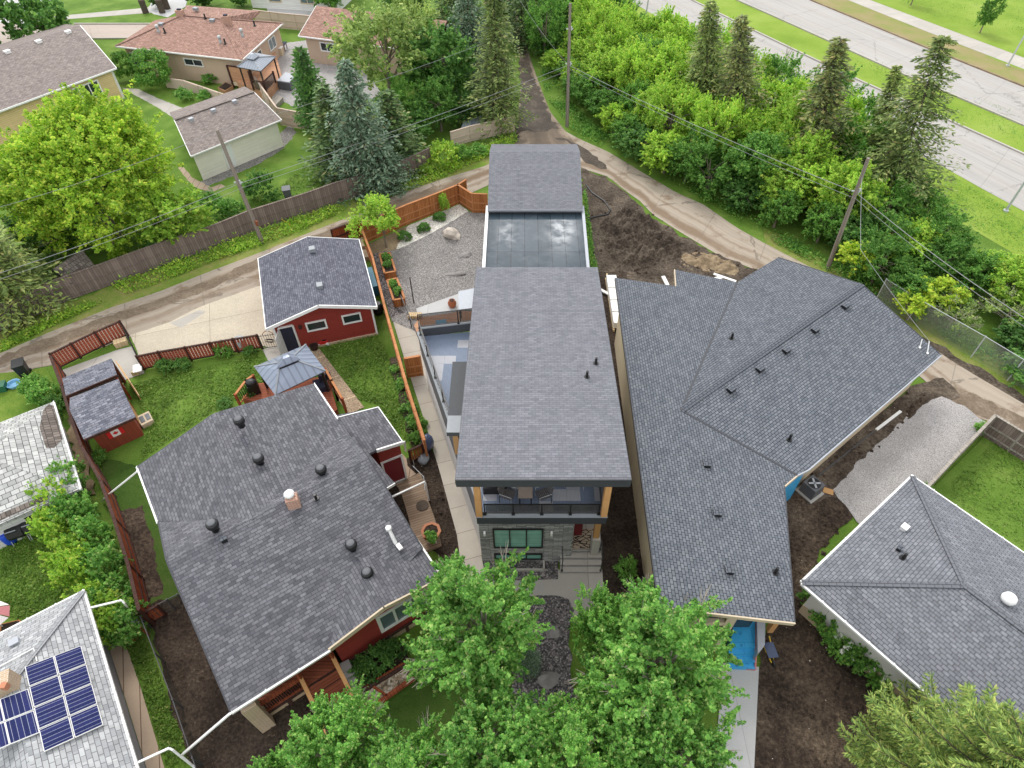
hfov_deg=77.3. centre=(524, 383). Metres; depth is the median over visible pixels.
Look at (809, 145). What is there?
hedge tree
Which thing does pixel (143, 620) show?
wire fence
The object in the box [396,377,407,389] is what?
garden shrub
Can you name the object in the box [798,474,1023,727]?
grey bungalow
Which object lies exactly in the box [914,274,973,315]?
yellow shrub
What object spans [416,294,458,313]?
patio
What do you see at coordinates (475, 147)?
garden shrub
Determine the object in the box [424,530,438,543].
potted plant
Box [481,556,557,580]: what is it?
gravel bed
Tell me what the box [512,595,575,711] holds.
gravel bed
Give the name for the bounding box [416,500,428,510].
round mat
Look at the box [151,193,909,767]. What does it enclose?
soil
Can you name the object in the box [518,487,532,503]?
patio table
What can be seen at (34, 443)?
weathered garage
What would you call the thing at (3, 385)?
green tote
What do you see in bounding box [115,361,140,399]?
plywood gate
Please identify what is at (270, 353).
path
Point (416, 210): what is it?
cedar fence
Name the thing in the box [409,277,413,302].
clothes post
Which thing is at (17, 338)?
weeds
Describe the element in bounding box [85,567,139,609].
hedge shrub
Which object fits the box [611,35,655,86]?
hedge tree
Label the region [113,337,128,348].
wood crate
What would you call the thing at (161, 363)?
garden shrub
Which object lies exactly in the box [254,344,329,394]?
gazebo
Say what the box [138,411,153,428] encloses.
cold frame
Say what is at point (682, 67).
hedge tree
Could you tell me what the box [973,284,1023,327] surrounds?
hedge tree
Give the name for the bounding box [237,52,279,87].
metal gazebo
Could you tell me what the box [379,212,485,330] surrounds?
grey gravel yard
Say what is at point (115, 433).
flag
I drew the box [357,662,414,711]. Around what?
timber bed
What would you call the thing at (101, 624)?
hedge shrub
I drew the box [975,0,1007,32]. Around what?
lawn tree
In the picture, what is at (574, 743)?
front tree
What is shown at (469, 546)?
walkway
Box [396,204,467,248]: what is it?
pebble bed
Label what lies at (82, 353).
slat fence
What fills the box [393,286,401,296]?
vegetable plant
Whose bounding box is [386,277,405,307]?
planter box
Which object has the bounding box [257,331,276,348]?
iron gate
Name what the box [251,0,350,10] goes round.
white house
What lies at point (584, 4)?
hedge tree
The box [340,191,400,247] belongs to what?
young tree
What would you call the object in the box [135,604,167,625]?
yard gate
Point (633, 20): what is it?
hedge tree
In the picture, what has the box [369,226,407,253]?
planting bed
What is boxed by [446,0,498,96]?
spruce tree
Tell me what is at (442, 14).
spruce tree
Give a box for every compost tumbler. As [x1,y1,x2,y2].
[4,524,33,546]
[20,518,34,540]
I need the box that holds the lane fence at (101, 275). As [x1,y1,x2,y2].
[0,147,430,331]
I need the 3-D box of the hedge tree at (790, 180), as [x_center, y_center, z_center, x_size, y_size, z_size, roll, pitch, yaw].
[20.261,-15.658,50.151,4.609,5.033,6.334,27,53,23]
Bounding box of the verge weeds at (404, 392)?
[387,356,417,439]
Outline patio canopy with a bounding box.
[458,288,473,332]
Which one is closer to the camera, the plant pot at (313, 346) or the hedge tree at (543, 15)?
the plant pot at (313, 346)
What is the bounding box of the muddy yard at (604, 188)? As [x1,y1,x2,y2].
[581,168,757,285]
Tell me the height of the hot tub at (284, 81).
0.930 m
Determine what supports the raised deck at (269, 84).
on the patio at (327, 72)
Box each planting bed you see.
[354,642,407,692]
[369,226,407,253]
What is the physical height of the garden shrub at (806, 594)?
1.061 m
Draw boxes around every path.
[66,419,95,493]
[108,632,163,767]
[123,88,181,116]
[179,167,224,190]
[201,126,295,185]
[262,347,279,359]
[311,349,363,412]
[396,454,415,484]
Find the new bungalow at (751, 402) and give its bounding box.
[614,257,941,670]
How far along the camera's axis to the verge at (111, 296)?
46.40 m
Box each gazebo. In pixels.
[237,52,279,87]
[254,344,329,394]
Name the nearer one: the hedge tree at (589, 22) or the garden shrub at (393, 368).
the garden shrub at (393, 368)
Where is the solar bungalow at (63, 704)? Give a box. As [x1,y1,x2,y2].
[0,589,192,767]
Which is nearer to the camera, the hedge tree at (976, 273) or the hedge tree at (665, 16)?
the hedge tree at (976, 273)
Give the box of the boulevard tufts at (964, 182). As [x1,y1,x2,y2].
[639,0,1023,251]
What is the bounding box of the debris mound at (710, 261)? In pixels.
[681,252,738,274]
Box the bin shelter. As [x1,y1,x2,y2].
[125,619,148,641]
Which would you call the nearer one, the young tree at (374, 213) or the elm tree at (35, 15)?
the young tree at (374, 213)
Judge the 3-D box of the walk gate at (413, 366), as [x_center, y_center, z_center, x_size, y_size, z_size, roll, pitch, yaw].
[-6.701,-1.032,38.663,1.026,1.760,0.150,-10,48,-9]
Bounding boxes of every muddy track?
[0,184,447,363]
[951,386,1023,429]
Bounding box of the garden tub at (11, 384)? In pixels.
[6,378,19,388]
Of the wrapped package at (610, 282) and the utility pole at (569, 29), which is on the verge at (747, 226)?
the utility pole at (569, 29)
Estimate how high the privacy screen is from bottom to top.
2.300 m
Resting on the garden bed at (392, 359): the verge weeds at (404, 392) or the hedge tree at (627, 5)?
the verge weeds at (404, 392)
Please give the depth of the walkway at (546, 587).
29.96 m
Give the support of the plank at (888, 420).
on the ground at (280, 160)
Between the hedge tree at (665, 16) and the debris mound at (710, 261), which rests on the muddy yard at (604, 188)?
the debris mound at (710, 261)
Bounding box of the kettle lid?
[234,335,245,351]
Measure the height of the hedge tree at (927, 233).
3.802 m
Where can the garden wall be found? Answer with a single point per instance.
(184, 84)
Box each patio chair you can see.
[497,487,515,502]
[535,487,553,503]
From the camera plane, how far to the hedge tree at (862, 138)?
49.21 m
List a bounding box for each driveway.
[130,286,276,363]
[149,0,186,16]
[267,8,311,14]
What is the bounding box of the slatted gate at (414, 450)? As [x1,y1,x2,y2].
[408,443,424,462]
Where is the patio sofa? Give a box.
[312,372,331,392]
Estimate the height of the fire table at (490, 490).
0.548 m
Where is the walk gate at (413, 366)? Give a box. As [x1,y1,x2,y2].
[403,355,423,378]
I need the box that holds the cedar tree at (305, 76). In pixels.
[290,45,332,138]
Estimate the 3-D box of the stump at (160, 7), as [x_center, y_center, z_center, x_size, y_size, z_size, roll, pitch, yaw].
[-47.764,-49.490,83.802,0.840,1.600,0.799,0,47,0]
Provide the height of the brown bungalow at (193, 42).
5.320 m
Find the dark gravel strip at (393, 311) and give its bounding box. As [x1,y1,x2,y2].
[373,252,404,316]
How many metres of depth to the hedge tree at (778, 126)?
51.37 m
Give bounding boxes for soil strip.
[389,450,459,560]
[598,271,664,689]
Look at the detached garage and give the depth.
46.28 m
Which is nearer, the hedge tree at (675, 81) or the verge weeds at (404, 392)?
the verge weeds at (404, 392)
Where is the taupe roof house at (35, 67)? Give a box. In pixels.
[0,24,123,144]
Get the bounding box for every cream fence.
[252,9,309,29]
[253,76,328,132]
[450,116,514,144]
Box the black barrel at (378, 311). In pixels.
[373,301,382,315]
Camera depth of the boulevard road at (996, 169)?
58.96 m
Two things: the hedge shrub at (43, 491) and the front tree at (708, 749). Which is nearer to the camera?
the front tree at (708, 749)
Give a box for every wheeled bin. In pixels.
[11,357,31,377]
[281,185,291,197]
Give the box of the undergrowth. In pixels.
[539,52,1023,379]
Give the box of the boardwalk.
[397,473,441,551]
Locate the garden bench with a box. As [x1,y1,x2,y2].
[130,364,142,375]
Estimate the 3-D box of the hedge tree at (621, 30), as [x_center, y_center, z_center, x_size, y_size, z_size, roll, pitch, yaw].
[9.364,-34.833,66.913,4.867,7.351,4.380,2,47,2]
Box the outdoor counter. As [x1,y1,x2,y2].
[278,46,283,55]
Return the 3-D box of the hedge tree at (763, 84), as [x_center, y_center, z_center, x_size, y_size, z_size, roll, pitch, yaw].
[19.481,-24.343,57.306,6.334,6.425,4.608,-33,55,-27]
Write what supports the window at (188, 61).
in the brown bungalow at (193, 42)
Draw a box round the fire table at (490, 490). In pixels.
[483,487,506,493]
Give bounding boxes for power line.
[1,32,510,206]
[1,65,567,272]
[1,70,568,278]
[569,65,1023,317]
[570,69,1022,325]
[860,182,928,340]
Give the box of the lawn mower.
[317,339,328,345]
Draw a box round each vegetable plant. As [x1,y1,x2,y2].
[380,252,392,259]
[382,259,391,267]
[389,278,397,287]
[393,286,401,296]
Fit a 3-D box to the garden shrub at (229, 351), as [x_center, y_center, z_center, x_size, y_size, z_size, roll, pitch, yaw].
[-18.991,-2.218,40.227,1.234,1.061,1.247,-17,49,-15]
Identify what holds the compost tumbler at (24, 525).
on the ground at (280, 160)
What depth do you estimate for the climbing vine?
50.67 m
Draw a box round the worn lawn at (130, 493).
[99,460,178,604]
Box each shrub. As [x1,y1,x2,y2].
[16,371,51,395]
[23,473,77,510]
[24,378,60,406]
[24,506,75,550]
[37,532,91,574]
[39,392,65,418]
[43,489,101,529]
[43,544,96,591]
[44,454,85,482]
[59,469,91,509]
[59,512,116,554]
[59,578,120,610]
[72,535,133,583]
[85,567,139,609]
[90,447,109,465]
[90,588,134,649]
[96,594,150,649]
[110,50,136,79]
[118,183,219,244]
[128,47,171,86]
[136,225,177,248]
[153,357,172,375]
[171,356,191,372]
[172,85,193,99]
[195,88,210,100]
[195,187,227,219]
[199,73,218,83]
[211,342,233,358]
[216,396,234,410]
[218,196,245,217]
[239,167,281,201]
[242,344,258,355]
[244,385,255,397]
[346,652,378,684]
[364,639,395,676]
[379,636,409,666]
[388,364,399,371]
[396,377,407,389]
[397,230,412,241]
[398,401,418,413]
[403,413,428,428]
[406,428,427,445]
[416,222,430,232]
[417,162,435,173]
[425,138,460,170]
[432,211,445,220]
[446,142,475,161]
[468,141,488,156]
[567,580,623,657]
[612,553,638,580]
[796,587,810,604]
[808,609,843,648]
[826,631,864,665]
[834,239,875,277]
[834,639,882,675]
[860,656,895,692]
[872,688,897,705]
[892,288,935,319]
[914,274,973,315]
[973,421,985,434]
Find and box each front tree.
[247,744,290,767]
[277,674,388,767]
[353,705,456,767]
[397,540,554,705]
[425,679,567,767]
[512,691,626,767]
[565,573,749,752]
[570,648,666,767]
[613,690,745,767]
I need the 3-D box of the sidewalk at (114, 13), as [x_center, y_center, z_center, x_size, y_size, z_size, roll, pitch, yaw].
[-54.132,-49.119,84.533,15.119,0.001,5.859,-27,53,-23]
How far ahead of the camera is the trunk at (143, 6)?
83.64 m
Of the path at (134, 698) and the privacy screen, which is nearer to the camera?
the path at (134, 698)
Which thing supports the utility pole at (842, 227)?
on the verge at (954, 351)
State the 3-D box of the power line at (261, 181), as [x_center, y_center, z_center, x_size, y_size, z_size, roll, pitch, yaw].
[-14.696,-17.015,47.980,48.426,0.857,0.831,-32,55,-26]
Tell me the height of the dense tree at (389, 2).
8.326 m
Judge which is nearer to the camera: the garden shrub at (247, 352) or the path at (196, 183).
the garden shrub at (247, 352)
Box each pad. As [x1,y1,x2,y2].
[63,347,143,379]
[557,570,602,617]
[833,396,984,523]
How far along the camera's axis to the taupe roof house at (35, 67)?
62.79 m
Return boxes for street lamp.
[1003,182,1023,211]
[1005,36,1023,66]
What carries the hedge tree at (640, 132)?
on the ground at (280, 160)
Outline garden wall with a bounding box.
[165,78,222,97]
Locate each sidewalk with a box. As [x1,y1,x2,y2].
[54,6,150,18]
[849,0,1023,68]
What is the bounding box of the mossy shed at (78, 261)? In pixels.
[51,250,93,284]
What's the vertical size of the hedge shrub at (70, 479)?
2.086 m
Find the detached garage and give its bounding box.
[482,144,589,266]
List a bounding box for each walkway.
[393,322,485,579]
[493,579,556,595]
[718,663,758,767]
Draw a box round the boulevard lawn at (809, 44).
[632,0,1023,256]
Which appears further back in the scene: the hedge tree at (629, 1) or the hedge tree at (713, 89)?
the hedge tree at (629, 1)
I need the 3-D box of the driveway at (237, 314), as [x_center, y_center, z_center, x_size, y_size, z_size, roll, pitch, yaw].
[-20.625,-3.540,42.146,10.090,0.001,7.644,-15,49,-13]
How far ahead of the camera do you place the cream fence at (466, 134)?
59.55 m
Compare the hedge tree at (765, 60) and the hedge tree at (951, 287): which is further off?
the hedge tree at (765, 60)
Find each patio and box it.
[272,40,379,105]
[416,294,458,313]
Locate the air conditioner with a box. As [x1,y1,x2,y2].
[795,475,824,503]
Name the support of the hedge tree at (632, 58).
on the ground at (280, 160)
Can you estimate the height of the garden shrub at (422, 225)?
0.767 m
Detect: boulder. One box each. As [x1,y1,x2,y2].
[443,227,459,239]
[445,271,465,275]
[459,251,470,257]
[538,671,560,689]
[545,626,560,638]
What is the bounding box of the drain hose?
[586,184,610,223]
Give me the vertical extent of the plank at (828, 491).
0.050 m
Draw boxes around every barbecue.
[245,378,260,395]
[418,433,433,465]
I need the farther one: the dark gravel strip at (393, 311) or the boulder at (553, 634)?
the dark gravel strip at (393, 311)
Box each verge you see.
[0,137,515,352]
[517,9,766,243]
[764,229,1023,395]
[815,0,1023,84]
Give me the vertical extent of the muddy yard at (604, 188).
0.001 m
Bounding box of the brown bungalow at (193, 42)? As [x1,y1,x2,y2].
[115,5,284,84]
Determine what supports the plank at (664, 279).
on the muddy yard at (604, 188)
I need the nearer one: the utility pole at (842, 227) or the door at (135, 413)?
the door at (135, 413)
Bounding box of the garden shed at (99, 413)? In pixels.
[69,379,143,452]
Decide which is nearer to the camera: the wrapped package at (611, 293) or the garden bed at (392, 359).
the garden bed at (392, 359)
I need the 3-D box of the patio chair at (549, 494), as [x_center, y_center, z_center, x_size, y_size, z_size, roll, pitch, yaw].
[0.832,4.700,27.601,0.655,0.966,0.596,-15,49,-13]
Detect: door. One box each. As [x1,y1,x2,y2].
[129,403,141,426]
[221,144,237,167]
[274,330,286,354]
[380,454,407,483]
[573,524,582,534]
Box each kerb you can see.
[69,23,149,24]
[92,37,127,38]
[692,0,1023,154]
[736,0,1023,125]
[810,0,1023,86]
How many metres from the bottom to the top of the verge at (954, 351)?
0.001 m
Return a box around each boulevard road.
[633,0,1023,210]
[741,0,1023,123]
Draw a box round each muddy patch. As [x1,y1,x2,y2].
[514,61,558,139]
[556,138,606,168]
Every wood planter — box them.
[0,620,20,631]
[218,82,233,92]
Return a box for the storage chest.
[367,267,379,295]
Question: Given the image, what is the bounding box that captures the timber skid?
[605,277,614,331]
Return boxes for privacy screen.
[226,65,253,87]
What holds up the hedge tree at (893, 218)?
on the ground at (280, 160)
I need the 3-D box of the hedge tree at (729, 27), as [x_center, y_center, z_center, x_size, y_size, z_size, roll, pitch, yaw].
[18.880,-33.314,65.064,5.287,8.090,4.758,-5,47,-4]
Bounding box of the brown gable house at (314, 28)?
[298,5,454,74]
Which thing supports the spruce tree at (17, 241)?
on the ground at (280, 160)
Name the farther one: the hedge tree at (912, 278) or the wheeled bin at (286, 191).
the wheeled bin at (286, 191)
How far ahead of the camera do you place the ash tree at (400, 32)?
57.98 m
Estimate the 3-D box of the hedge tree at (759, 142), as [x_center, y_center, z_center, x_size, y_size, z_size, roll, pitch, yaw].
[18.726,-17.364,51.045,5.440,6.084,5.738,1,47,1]
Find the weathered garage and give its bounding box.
[0,401,82,548]
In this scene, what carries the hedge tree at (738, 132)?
on the ground at (280, 160)
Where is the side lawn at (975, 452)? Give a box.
[933,437,1023,551]
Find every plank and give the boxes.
[661,276,668,284]
[713,273,736,281]
[817,431,873,476]
[823,487,833,494]
[875,410,901,430]
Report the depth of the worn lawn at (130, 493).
33.17 m
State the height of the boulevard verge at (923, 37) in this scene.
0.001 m
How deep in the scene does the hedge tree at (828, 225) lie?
47.04 m
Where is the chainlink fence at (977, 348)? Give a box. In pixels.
[877,278,1023,387]
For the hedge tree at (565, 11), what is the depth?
73.08 m
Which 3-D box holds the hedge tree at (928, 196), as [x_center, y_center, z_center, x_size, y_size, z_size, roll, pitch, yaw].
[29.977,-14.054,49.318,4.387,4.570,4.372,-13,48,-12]
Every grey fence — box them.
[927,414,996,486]
[980,415,1023,460]
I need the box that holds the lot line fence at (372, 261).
[361,229,427,456]
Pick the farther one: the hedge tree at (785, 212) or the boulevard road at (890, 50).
the boulevard road at (890, 50)
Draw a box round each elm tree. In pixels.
[0,0,22,43]
[0,0,73,39]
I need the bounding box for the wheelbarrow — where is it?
[763,636,778,666]
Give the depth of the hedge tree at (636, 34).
65.80 m
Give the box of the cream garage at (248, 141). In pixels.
[170,86,282,180]
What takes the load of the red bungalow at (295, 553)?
on the ground at (280, 160)
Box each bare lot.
[754,491,935,767]
[797,378,959,505]
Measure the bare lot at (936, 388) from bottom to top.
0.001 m
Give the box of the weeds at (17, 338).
[0,131,517,351]
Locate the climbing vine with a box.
[438,192,449,211]
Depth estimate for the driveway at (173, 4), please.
85.77 m
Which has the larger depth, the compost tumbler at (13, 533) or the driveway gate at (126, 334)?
the driveway gate at (126, 334)
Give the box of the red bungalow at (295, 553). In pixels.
[102,383,437,767]
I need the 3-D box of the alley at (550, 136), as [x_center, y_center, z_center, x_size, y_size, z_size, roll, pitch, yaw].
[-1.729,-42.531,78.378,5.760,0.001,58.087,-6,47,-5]
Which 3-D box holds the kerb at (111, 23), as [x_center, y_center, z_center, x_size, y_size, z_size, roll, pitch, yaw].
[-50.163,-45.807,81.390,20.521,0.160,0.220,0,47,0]
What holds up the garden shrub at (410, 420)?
on the garden bed at (392, 359)
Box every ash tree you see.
[322,0,432,90]
[388,0,439,53]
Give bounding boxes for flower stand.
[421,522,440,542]
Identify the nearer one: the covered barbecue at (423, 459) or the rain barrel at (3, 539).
the rain barrel at (3, 539)
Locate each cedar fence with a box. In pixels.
[361,184,487,241]
[457,179,466,203]
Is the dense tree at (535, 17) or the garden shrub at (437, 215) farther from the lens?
the dense tree at (535, 17)
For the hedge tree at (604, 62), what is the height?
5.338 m
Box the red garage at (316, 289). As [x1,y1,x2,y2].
[257,236,377,354]
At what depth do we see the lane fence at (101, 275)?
47.27 m
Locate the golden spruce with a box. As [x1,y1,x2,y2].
[836,671,1023,767]
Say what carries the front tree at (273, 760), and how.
on the ground at (280, 160)
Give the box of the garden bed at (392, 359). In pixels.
[389,356,420,446]
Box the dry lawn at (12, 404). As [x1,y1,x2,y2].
[0,368,63,421]
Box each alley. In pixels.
[0,164,488,372]
[510,4,573,143]
[567,132,1023,430]
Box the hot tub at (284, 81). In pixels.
[277,72,296,90]
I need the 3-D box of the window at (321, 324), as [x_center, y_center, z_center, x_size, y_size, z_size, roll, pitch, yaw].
[-12.996,-3.644,39.937,1.218,0.750,0.456,0,47,0]
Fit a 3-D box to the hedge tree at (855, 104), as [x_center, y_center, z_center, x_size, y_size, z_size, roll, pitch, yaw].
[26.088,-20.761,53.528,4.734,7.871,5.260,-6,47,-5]
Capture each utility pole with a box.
[215,129,292,243]
[565,3,572,126]
[826,157,869,269]
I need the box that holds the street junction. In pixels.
[0,0,24,23]
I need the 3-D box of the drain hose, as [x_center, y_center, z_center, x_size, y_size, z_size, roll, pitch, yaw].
[5.932,-14.801,52.550,2.200,0.150,5.968,0,47,0]
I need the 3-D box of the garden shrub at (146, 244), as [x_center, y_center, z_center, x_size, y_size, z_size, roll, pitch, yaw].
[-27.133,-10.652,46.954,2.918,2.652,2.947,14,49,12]
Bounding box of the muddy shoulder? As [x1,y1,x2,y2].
[922,337,1023,402]
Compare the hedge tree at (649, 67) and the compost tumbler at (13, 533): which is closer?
the compost tumbler at (13, 533)
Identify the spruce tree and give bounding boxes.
[0,220,41,298]
[0,223,77,344]
[297,81,361,188]
[323,58,410,207]
[351,140,420,201]
[371,88,436,176]
[430,0,469,23]
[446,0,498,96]
[454,0,538,144]
[497,0,543,52]
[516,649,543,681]
[673,0,731,98]
[708,14,777,158]
[786,36,864,207]
[818,35,971,234]
[858,65,907,177]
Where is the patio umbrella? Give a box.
[0,601,9,626]
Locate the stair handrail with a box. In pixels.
[400,295,420,349]
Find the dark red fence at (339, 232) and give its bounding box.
[330,220,362,238]
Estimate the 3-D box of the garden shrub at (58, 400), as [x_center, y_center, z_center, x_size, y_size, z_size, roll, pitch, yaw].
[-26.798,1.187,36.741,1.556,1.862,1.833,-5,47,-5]
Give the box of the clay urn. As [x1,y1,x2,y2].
[448,298,455,307]
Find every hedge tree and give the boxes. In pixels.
[529,12,551,38]
[532,28,555,54]
[537,0,562,26]
[538,45,574,74]
[540,22,577,63]
[543,15,566,29]
[547,0,578,23]
[552,57,578,78]
[556,58,587,91]
[558,61,593,104]
[560,10,596,51]
[567,0,597,20]
[567,31,610,63]
[570,0,615,34]
[570,73,611,111]
[575,31,624,64]
[575,50,619,91]
[579,0,629,41]
[583,46,620,93]
[583,87,624,120]
[587,0,639,28]
[594,9,633,47]
[594,101,638,133]
[602,0,642,22]
[605,44,659,99]
[608,112,646,147]
[610,26,639,45]
[610,120,667,162]
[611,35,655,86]
[617,28,662,47]
[617,77,654,120]
[620,10,644,32]
[621,32,663,93]
[627,14,659,39]
[628,55,687,106]
[631,79,682,127]
[634,40,686,85]
[638,31,664,43]
[639,128,688,174]
[642,75,706,133]
[644,3,689,35]
[653,17,699,49]
[655,33,690,65]
[660,121,719,182]
[663,74,704,134]
[668,51,708,89]
[672,79,715,118]
[673,93,724,132]
[675,132,693,161]
[677,132,739,201]
[678,29,722,60]
[680,90,752,174]
[695,15,733,53]
[700,152,738,181]
[701,82,720,100]
[702,97,759,154]
[713,90,765,138]
[716,33,751,67]
[719,75,776,125]
[719,175,766,215]
[723,47,778,75]
[724,127,791,192]
[729,109,794,164]
[743,66,790,103]
[752,44,805,80]
[753,119,816,165]
[754,49,778,79]
[754,50,815,106]
[754,97,797,122]
[755,150,815,209]
[757,187,809,227]
[759,81,820,133]
[772,75,814,123]
[774,104,830,131]
[776,111,841,203]
[793,150,858,214]
[798,69,834,105]
[802,199,853,242]
[811,157,890,223]
[819,63,869,116]
[826,120,857,157]
[826,207,891,256]
[827,95,868,125]
[828,172,895,225]
[829,84,869,143]
[830,89,896,161]
[837,136,887,177]
[840,228,916,293]
[852,209,921,272]
[864,174,923,237]
[870,130,914,168]
[884,252,939,286]
[885,269,936,311]
[887,214,945,267]
[897,172,944,214]
[903,187,958,235]
[909,202,982,261]
[918,232,983,278]
[925,290,984,331]
[934,281,976,316]
[948,248,1007,293]
[968,248,1020,289]
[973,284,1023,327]
[981,250,1023,312]
[992,317,1023,353]
[999,348,1023,386]
[1002,297,1023,339]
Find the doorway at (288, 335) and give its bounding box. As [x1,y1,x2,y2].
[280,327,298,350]
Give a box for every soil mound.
[598,208,689,270]
[898,393,927,419]
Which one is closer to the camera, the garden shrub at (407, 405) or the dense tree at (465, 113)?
the garden shrub at (407, 405)
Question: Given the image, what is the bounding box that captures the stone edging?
[340,659,358,691]
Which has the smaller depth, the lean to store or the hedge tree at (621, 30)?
the lean to store
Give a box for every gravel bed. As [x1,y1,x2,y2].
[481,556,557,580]
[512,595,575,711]
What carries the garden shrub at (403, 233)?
on the pebble bed at (454, 212)
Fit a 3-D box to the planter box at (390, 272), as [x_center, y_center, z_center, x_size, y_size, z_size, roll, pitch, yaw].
[-9.891,-8.515,46.313,0.911,0.740,2.541,-13,48,-12]
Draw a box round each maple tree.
[0,78,194,268]
[0,196,99,261]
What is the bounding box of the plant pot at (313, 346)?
[309,342,317,350]
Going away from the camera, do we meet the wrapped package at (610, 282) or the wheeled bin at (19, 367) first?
the wheeled bin at (19, 367)
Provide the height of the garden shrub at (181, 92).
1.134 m
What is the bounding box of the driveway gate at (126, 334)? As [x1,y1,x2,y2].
[119,323,136,354]
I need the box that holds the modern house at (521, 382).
[417,267,631,572]
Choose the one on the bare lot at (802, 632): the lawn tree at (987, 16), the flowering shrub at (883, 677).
the flowering shrub at (883, 677)
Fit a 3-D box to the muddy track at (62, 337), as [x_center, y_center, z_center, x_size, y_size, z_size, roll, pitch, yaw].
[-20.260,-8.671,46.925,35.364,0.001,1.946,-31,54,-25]
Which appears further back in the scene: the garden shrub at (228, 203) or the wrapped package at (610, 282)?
the garden shrub at (228, 203)
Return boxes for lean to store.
[62,359,131,399]
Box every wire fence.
[139,616,203,767]
[158,593,182,612]
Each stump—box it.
[154,0,165,13]
[161,0,170,9]
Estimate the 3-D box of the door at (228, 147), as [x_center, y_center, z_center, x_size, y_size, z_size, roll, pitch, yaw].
[-25.803,-19.880,55.878,0.060,1.900,0.897,32,55,26]
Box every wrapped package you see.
[606,275,616,290]
[608,288,616,303]
[610,300,617,315]
[612,312,618,327]
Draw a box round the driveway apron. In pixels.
[170,310,204,326]
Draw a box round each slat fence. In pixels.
[48,320,128,368]
[135,334,262,369]
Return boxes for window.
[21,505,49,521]
[72,79,103,99]
[183,58,203,66]
[267,35,276,51]
[269,0,281,2]
[300,0,314,4]
[305,319,327,331]
[319,41,340,53]
[341,312,361,324]
[375,591,428,632]
[492,528,543,547]
[494,553,542,559]
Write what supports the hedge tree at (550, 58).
on the ground at (280, 160)
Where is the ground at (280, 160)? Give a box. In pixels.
[0,0,1023,767]
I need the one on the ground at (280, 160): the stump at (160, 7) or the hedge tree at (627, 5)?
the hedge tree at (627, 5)
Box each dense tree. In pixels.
[186,0,212,6]
[230,0,246,6]
[310,0,342,7]
[372,73,418,123]
[377,0,429,16]
[395,18,477,100]
[395,97,440,141]
[400,35,441,93]
[412,75,459,131]
[442,0,493,61]
[446,89,482,123]
[486,0,529,23]
[520,0,569,57]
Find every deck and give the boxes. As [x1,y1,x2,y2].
[234,368,347,414]
[237,52,283,107]
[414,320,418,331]
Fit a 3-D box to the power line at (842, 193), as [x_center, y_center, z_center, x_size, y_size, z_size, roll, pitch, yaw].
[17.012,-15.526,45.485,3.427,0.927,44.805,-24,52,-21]
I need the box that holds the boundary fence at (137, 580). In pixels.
[49,355,155,625]
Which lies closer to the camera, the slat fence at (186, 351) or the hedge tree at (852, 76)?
the slat fence at (186, 351)
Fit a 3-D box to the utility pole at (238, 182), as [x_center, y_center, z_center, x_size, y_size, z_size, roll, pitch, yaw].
[-20.066,-14.911,46.757,2.504,8.814,3.028,25,52,21]
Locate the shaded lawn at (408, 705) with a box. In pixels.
[363,615,511,766]
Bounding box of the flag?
[106,427,124,438]
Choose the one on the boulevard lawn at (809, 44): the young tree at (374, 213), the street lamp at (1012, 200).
the street lamp at (1012, 200)
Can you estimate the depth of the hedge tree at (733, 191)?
50.78 m
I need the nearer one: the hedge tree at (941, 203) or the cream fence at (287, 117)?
the hedge tree at (941, 203)
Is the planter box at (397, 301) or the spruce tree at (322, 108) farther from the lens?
the spruce tree at (322, 108)
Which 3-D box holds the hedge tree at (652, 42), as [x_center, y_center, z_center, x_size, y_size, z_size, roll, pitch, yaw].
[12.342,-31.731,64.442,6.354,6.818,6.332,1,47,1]
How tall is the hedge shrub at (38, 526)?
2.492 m
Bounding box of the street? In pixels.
[0,23,146,43]
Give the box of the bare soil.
[149,594,360,767]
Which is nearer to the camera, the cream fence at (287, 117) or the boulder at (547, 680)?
the boulder at (547, 680)
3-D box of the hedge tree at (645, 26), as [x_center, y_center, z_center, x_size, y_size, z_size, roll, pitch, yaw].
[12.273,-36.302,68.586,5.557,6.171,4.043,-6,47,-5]
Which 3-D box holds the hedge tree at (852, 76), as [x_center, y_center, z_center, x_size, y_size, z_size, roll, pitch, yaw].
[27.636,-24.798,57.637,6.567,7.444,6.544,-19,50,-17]
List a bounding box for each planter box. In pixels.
[379,252,396,279]
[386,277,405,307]
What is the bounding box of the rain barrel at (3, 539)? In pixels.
[0,534,17,545]
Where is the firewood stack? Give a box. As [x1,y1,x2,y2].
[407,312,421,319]
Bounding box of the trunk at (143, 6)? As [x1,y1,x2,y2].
[138,0,148,13]
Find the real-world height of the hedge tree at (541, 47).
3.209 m
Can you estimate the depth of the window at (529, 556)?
30.49 m
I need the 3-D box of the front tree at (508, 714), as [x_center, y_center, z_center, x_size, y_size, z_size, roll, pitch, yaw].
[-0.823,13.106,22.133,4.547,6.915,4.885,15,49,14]
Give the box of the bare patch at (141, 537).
[121,505,163,597]
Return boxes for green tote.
[0,380,7,392]

